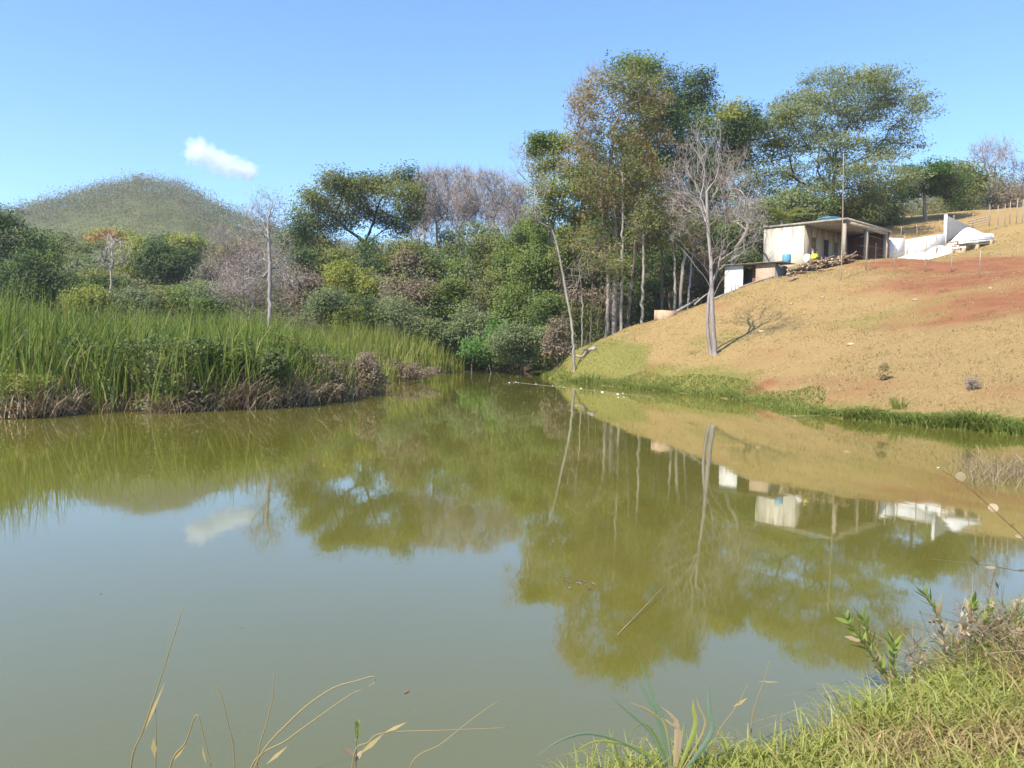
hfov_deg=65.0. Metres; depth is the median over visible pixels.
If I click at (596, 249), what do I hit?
slim tree
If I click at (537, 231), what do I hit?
broadleaf tree
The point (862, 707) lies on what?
leafy shoot
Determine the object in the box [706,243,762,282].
bush
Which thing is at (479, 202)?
bare tree
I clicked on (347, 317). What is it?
bush
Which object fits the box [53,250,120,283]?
broadleaf tree
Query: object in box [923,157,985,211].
broadleaf tree
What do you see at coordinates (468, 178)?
bare tree
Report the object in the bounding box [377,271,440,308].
bush
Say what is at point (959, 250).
support block
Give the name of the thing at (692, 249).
slim tree
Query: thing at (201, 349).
creeper
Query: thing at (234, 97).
sky
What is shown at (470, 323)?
bush
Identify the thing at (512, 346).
bush
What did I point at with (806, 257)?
sack
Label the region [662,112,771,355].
bare tree
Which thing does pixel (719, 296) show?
fallen log
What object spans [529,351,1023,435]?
bank weeds
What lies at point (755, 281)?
fallen log
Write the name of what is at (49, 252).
broadleaf tree
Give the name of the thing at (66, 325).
cattails
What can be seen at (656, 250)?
broadleaf tree
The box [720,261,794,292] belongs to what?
shed
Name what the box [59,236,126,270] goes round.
broadleaf tree
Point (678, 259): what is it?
broadleaf tree
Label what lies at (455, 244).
broadleaf tree
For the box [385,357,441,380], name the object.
marsh plant
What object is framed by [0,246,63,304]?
bush
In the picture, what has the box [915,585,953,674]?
leafy shoot
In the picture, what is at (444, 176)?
bare tree
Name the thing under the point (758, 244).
broadleaf tree
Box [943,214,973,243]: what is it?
block wall
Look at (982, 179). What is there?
broadleaf tree
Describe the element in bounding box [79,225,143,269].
broadleaf tree
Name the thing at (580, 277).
slim tree
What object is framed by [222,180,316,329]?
bare tree
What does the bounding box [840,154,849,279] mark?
antenna pole
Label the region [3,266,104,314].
bush
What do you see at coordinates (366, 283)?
bush
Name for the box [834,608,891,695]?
leafy shoot
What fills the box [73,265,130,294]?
bush
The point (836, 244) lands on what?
window
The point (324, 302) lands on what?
bush
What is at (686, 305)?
fallen log
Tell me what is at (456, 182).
bare tree
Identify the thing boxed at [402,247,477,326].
broadleaf tree
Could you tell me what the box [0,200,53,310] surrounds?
broadleaf tree
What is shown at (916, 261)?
wire fence
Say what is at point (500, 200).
bare tree
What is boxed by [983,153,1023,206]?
bush
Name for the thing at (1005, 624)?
dead twigs
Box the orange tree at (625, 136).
[609,129,662,326]
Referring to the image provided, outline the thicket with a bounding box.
[1,174,979,333]
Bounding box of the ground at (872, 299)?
[0,207,1023,767]
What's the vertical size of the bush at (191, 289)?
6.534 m
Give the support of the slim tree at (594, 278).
on the ground at (872, 299)
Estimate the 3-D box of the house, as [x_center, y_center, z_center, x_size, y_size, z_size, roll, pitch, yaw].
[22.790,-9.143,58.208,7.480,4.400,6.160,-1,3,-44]
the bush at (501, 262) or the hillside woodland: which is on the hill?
the hillside woodland
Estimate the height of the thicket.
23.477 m
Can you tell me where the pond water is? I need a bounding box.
[0,367,1023,767]
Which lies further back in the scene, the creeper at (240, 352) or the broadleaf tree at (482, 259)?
the broadleaf tree at (482, 259)
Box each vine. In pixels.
[935,556,1023,571]
[939,468,1023,538]
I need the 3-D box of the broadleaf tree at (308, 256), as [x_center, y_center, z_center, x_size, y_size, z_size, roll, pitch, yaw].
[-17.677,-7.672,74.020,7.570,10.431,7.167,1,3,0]
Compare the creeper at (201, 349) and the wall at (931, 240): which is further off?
the wall at (931, 240)
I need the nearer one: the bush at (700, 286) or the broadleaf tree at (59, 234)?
the bush at (700, 286)
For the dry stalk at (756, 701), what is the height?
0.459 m
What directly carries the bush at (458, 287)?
on the ground at (872, 299)
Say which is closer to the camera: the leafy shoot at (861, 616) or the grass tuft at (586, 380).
the leafy shoot at (861, 616)
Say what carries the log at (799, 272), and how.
on the ground at (872, 299)
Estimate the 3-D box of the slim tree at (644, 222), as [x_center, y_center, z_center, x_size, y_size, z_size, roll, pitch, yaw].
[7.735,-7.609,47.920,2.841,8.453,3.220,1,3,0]
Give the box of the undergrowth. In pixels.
[0,261,724,371]
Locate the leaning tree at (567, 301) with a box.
[501,135,575,371]
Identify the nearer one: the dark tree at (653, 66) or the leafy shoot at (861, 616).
the leafy shoot at (861, 616)
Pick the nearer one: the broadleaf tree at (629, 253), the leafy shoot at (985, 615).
the leafy shoot at (985, 615)
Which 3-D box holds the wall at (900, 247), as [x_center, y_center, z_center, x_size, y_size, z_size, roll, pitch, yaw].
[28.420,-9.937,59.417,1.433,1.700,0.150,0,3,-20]
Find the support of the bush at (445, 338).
on the ground at (872, 299)
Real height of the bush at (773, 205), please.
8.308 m
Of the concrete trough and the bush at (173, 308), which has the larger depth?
the bush at (173, 308)
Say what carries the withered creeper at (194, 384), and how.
on the ground at (872, 299)
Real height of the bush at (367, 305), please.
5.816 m
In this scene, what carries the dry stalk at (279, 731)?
on the ground at (872, 299)
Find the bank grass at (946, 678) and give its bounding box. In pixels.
[542,586,1023,767]
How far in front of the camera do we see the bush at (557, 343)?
47.67 m
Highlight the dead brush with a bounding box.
[940,444,1023,492]
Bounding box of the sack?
[803,254,810,263]
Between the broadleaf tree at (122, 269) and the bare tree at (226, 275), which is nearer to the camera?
the bare tree at (226, 275)
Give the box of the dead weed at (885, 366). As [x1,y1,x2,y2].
[875,359,892,379]
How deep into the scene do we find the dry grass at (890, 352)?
33.76 m
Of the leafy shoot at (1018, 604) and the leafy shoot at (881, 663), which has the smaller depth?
the leafy shoot at (881, 663)
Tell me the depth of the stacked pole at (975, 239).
56.19 m
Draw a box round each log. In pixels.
[675,297,699,312]
[714,288,738,298]
[739,276,773,287]
[793,271,807,273]
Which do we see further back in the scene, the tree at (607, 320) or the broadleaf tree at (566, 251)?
the broadleaf tree at (566, 251)
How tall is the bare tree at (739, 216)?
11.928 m
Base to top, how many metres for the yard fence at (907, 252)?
2.424 m
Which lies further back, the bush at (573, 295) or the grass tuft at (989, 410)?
the bush at (573, 295)
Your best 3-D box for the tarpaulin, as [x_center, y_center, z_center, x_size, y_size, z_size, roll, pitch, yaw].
[22.217,-11.403,56.199,1.468,0.470,1.468,1,3,0]
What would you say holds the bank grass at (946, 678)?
on the ground at (872, 299)
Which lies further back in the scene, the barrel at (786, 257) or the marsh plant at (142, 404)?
the barrel at (786, 257)
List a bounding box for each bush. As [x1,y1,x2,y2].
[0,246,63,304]
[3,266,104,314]
[56,284,117,320]
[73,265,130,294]
[96,284,162,317]
[141,284,197,315]
[158,280,235,321]
[185,295,234,317]
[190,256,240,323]
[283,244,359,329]
[299,284,362,330]
[319,254,385,309]
[323,305,376,335]
[334,289,393,337]
[372,291,441,348]
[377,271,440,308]
[407,279,453,314]
[409,317,472,358]
[416,273,476,351]
[434,302,499,370]
[456,313,528,372]
[483,244,537,368]
[484,319,553,374]
[487,277,552,371]
[506,229,570,354]
[513,289,570,368]
[533,315,576,367]
[553,261,619,337]
[558,295,611,345]
[610,253,680,324]
[676,245,728,303]
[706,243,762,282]
[724,187,790,236]
[766,184,843,223]
[826,191,895,224]
[846,190,914,225]
[978,171,1023,209]
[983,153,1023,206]
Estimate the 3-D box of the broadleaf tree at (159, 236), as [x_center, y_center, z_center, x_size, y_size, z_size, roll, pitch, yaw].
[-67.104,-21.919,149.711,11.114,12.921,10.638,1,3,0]
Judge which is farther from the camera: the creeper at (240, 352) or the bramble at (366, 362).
the bramble at (366, 362)
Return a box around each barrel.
[782,254,790,262]
[811,254,817,260]
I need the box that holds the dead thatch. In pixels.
[0,349,394,418]
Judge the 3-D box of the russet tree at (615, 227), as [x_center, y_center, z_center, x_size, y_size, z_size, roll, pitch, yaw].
[6.806,-11.190,50.684,8.509,17.707,11.138,1,3,0]
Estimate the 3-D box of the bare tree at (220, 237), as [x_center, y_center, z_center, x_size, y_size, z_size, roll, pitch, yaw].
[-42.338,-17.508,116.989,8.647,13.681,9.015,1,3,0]
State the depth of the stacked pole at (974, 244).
56.15 m
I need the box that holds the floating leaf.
[563,577,595,589]
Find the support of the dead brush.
on the pond water
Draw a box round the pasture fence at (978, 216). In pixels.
[882,199,1023,237]
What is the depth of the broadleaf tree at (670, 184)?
68.81 m
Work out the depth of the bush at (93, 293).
56.97 m
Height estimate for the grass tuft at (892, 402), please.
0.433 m
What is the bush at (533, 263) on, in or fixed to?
on the ground at (872, 299)
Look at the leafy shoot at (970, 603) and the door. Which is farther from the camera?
the door
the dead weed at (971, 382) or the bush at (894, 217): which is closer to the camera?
the dead weed at (971, 382)
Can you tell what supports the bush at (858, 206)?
on the ground at (872, 299)
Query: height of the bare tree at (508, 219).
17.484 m
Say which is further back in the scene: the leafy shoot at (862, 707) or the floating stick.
the floating stick
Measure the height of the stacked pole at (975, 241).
0.524 m
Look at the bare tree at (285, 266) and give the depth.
95.45 m
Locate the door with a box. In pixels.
[824,240,828,258]
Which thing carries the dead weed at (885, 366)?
on the ground at (872, 299)
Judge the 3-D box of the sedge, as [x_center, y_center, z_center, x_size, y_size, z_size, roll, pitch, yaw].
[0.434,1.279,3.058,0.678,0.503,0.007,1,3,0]
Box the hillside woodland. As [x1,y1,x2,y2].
[0,168,1023,316]
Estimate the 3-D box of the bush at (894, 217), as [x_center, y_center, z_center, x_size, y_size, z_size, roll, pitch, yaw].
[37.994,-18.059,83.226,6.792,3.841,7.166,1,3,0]
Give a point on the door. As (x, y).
(825, 241)
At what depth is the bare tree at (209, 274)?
88.82 m
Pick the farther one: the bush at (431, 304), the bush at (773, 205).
the bush at (773, 205)
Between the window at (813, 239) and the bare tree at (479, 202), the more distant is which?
the bare tree at (479, 202)
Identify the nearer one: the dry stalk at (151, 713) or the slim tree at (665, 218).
the dry stalk at (151, 713)
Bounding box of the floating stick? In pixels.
[617,586,663,634]
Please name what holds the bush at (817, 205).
on the ground at (872, 299)
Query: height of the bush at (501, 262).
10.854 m
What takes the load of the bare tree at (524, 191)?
on the ground at (872, 299)
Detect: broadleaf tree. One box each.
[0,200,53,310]
[6,234,68,313]
[29,227,88,262]
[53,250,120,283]
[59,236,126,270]
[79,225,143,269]
[105,233,156,290]
[122,237,205,286]
[123,230,175,283]
[159,230,217,284]
[206,237,266,284]
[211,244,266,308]
[273,263,326,326]
[353,233,434,333]
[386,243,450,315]
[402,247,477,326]
[431,221,501,299]
[464,230,506,362]
[465,266,525,365]
[488,212,547,312]
[521,216,589,313]
[547,217,606,343]
[565,148,630,330]
[582,239,651,332]
[602,179,682,325]
[607,187,675,324]
[634,217,707,309]
[649,152,699,308]
[665,212,734,300]
[676,149,741,275]
[710,212,778,255]
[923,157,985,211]
[931,159,1013,211]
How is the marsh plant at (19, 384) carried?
on the ground at (872, 299)
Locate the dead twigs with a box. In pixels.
[861,562,1023,702]
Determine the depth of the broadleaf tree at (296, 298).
63.23 m
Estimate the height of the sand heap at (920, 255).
1.455 m
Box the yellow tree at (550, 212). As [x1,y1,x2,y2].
[520,126,611,360]
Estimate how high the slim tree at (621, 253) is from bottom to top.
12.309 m
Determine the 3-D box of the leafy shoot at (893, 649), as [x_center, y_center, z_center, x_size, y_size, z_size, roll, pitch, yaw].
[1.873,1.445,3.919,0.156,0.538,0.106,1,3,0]
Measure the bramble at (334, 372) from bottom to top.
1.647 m
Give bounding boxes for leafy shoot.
[342,720,361,767]
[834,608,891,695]
[845,690,875,720]
[852,605,887,693]
[882,629,902,696]
[912,638,926,687]
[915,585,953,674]
[949,659,986,685]
[952,591,981,667]
[971,597,997,654]
[1004,599,1023,655]
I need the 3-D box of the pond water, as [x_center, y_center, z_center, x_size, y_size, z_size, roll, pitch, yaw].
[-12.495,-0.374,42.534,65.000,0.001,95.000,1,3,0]
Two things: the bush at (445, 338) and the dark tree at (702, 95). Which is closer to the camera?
the bush at (445, 338)
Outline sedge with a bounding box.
[536,658,714,767]
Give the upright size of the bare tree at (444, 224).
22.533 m
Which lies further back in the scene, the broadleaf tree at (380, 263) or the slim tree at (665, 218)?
the broadleaf tree at (380, 263)
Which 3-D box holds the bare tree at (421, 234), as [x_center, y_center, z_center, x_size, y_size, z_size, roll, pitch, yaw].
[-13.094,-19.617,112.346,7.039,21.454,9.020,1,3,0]
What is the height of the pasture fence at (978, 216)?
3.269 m
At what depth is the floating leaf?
5.87 m
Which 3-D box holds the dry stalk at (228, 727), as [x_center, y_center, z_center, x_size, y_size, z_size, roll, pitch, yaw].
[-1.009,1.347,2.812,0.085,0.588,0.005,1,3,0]
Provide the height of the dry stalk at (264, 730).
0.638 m
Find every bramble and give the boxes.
[223,347,293,405]
[265,352,347,399]
[330,347,388,393]
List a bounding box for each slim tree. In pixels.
[567,239,593,347]
[576,230,611,343]
[588,243,620,340]
[599,144,645,330]
[615,147,660,327]
[619,188,666,323]
[645,194,677,309]
[646,203,694,310]
[673,199,715,309]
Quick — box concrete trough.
[654,310,676,320]
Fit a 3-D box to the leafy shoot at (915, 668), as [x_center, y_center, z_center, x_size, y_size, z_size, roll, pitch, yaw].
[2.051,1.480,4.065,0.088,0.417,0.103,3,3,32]
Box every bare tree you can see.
[92,229,137,308]
[197,219,239,292]
[197,257,276,325]
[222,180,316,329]
[225,224,266,308]
[265,218,310,324]
[401,166,437,244]
[408,168,438,318]
[415,160,448,256]
[416,162,455,256]
[426,161,465,269]
[437,160,477,239]
[445,158,483,300]
[451,165,503,317]
[460,164,519,318]
[481,167,524,237]
[495,179,529,241]
[501,177,537,233]
[650,137,713,311]
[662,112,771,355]
[694,138,772,264]
[706,205,763,354]
[955,128,1020,202]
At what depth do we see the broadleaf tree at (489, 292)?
65.22 m
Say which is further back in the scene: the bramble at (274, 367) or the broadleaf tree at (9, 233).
the broadleaf tree at (9, 233)
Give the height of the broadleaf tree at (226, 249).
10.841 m
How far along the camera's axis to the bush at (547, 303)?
53.43 m
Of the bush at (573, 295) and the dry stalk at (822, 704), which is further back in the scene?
the bush at (573, 295)
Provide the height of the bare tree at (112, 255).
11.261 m
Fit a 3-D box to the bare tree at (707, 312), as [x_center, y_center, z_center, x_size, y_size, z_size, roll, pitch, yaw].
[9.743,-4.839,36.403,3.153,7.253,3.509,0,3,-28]
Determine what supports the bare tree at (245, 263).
on the ground at (872, 299)
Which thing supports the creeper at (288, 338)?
on the ground at (872, 299)
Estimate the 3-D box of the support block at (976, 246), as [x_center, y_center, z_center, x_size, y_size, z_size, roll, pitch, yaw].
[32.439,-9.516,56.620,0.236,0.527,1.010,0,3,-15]
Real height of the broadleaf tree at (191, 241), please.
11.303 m
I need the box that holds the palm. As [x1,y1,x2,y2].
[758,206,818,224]
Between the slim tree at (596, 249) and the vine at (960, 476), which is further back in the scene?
the slim tree at (596, 249)
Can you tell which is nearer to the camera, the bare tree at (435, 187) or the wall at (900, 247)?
the wall at (900, 247)
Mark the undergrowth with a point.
(503, 367)
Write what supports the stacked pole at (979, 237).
on the stacked pole
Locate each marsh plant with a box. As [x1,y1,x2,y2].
[0,369,63,399]
[129,399,155,410]
[185,386,217,407]
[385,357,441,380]
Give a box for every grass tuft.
[580,369,609,383]
[888,394,912,409]
[935,404,1016,427]
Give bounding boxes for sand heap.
[899,252,945,258]
[927,245,951,253]
[946,227,993,248]
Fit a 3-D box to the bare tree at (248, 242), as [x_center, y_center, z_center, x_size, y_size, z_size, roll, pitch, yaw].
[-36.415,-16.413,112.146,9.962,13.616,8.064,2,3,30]
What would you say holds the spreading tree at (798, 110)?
on the ground at (872, 299)
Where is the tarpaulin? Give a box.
[819,217,840,219]
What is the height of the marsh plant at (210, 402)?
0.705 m
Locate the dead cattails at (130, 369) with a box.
[0,294,382,413]
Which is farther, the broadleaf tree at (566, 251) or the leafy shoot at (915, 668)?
the broadleaf tree at (566, 251)
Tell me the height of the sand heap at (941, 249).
1.437 m
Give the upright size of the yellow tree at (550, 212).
18.326 m
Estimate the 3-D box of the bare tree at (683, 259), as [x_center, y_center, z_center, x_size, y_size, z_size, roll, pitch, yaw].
[10.994,-10.130,51.522,4.310,12.832,8.177,2,3,27]
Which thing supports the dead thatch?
on the ground at (872, 299)
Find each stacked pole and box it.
[956,236,992,240]
[958,237,993,241]
[958,239,994,243]
[959,242,989,245]
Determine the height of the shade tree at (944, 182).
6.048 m
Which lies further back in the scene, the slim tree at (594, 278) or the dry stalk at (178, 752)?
the slim tree at (594, 278)
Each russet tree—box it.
[555,56,677,333]
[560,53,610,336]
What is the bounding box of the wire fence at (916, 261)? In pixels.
[855,232,980,277]
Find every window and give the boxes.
[811,237,817,250]
[834,243,839,254]
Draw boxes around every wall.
[888,238,903,257]
[905,233,945,254]
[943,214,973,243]
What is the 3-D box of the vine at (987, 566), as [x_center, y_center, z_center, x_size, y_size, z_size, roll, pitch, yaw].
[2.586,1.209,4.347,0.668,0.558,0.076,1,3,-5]
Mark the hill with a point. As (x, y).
(106, 221)
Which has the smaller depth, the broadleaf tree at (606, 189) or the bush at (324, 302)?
the bush at (324, 302)
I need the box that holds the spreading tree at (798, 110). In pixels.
[718,59,949,216]
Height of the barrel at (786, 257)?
0.570 m
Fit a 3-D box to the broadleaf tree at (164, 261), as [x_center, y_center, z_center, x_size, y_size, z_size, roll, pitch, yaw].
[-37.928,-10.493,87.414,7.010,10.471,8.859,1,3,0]
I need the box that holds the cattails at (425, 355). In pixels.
[4,304,485,386]
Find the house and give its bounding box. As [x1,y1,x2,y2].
[763,218,891,266]
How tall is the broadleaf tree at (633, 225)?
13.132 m
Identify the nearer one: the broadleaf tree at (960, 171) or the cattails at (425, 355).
the cattails at (425, 355)
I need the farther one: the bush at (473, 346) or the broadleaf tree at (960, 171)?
the broadleaf tree at (960, 171)
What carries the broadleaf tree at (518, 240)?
on the ground at (872, 299)
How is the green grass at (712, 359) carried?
on the ground at (872, 299)
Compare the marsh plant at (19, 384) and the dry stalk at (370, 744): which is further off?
the marsh plant at (19, 384)
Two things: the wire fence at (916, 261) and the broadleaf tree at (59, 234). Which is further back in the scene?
the broadleaf tree at (59, 234)
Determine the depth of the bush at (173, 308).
66.17 m
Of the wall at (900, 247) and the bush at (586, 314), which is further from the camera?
the wall at (900, 247)
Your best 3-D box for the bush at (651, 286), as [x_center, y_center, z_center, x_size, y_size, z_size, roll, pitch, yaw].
[9.770,-6.064,59.682,5.893,7.179,5.693,1,3,0]
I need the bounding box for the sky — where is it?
[0,0,1023,253]
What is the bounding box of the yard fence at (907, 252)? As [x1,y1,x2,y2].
[875,236,936,258]
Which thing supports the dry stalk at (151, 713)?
on the ground at (872, 299)
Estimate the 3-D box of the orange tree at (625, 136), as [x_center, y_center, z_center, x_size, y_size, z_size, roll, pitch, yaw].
[8.195,-9.615,55.278,3.686,15.985,5.299,1,3,0]
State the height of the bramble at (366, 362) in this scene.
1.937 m
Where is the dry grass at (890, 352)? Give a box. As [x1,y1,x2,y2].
[558,222,1023,415]
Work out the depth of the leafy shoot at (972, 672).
3.98 m
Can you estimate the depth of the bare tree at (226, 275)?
52.12 m
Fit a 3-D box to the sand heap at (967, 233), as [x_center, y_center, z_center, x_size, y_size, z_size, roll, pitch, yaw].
[33.048,-10.263,58.583,5.290,2.319,2.760,0,3,-11]
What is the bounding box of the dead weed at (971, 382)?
[962,375,984,389]
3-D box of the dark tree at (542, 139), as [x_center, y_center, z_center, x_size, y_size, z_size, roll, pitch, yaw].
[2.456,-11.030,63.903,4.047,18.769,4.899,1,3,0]
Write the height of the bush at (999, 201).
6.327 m
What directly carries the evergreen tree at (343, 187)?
on the ground at (872, 299)
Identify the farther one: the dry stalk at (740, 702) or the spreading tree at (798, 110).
the spreading tree at (798, 110)
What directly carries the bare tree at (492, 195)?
on the ground at (872, 299)
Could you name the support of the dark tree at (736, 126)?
on the ground at (872, 299)
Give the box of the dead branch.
[575,346,596,357]
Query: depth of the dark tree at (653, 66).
68.94 m
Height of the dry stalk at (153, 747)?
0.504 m
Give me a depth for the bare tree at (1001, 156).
110.05 m
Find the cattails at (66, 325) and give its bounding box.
[0,271,388,416]
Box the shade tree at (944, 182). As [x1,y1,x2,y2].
[889,154,977,219]
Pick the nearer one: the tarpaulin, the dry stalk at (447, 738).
the dry stalk at (447, 738)
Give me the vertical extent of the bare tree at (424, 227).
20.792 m
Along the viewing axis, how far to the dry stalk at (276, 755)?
2.81 m
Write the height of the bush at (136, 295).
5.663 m
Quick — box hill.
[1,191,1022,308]
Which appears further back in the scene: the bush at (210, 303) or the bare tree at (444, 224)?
the bare tree at (444, 224)
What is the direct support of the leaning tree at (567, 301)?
on the ground at (872, 299)
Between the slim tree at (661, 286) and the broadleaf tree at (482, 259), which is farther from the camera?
the broadleaf tree at (482, 259)
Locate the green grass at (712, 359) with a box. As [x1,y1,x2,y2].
[553,226,1023,418]
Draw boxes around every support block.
[953,247,965,252]
[966,244,979,248]
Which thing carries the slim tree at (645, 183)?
on the ground at (872, 299)
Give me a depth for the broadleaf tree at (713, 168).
69.20 m
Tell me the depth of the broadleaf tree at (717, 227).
64.05 m
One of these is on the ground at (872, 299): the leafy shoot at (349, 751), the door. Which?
the leafy shoot at (349, 751)
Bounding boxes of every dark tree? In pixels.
[520,129,568,326]
[603,48,698,309]
[657,63,737,297]
[705,95,775,251]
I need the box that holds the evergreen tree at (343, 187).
[264,159,435,309]
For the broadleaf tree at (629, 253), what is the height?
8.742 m
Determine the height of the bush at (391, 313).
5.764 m
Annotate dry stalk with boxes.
[130,606,183,767]
[151,709,156,767]
[169,714,211,767]
[212,686,234,767]
[250,689,362,767]
[254,676,375,767]
[256,687,273,767]
[352,722,508,767]
[409,701,496,767]
[713,686,746,755]
[750,663,771,743]
[821,685,826,719]
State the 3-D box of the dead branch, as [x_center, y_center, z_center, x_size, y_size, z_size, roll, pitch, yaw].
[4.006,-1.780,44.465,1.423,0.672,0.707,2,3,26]
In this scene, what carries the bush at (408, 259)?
on the ground at (872, 299)
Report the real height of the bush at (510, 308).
7.336 m
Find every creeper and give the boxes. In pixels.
[54,332,382,408]
[137,350,384,409]
[200,340,253,382]
[246,332,312,361]
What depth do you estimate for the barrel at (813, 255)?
54.58 m
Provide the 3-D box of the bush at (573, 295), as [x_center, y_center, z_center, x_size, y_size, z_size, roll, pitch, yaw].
[5.253,-5.198,57.839,4.660,7.974,5.594,1,3,0]

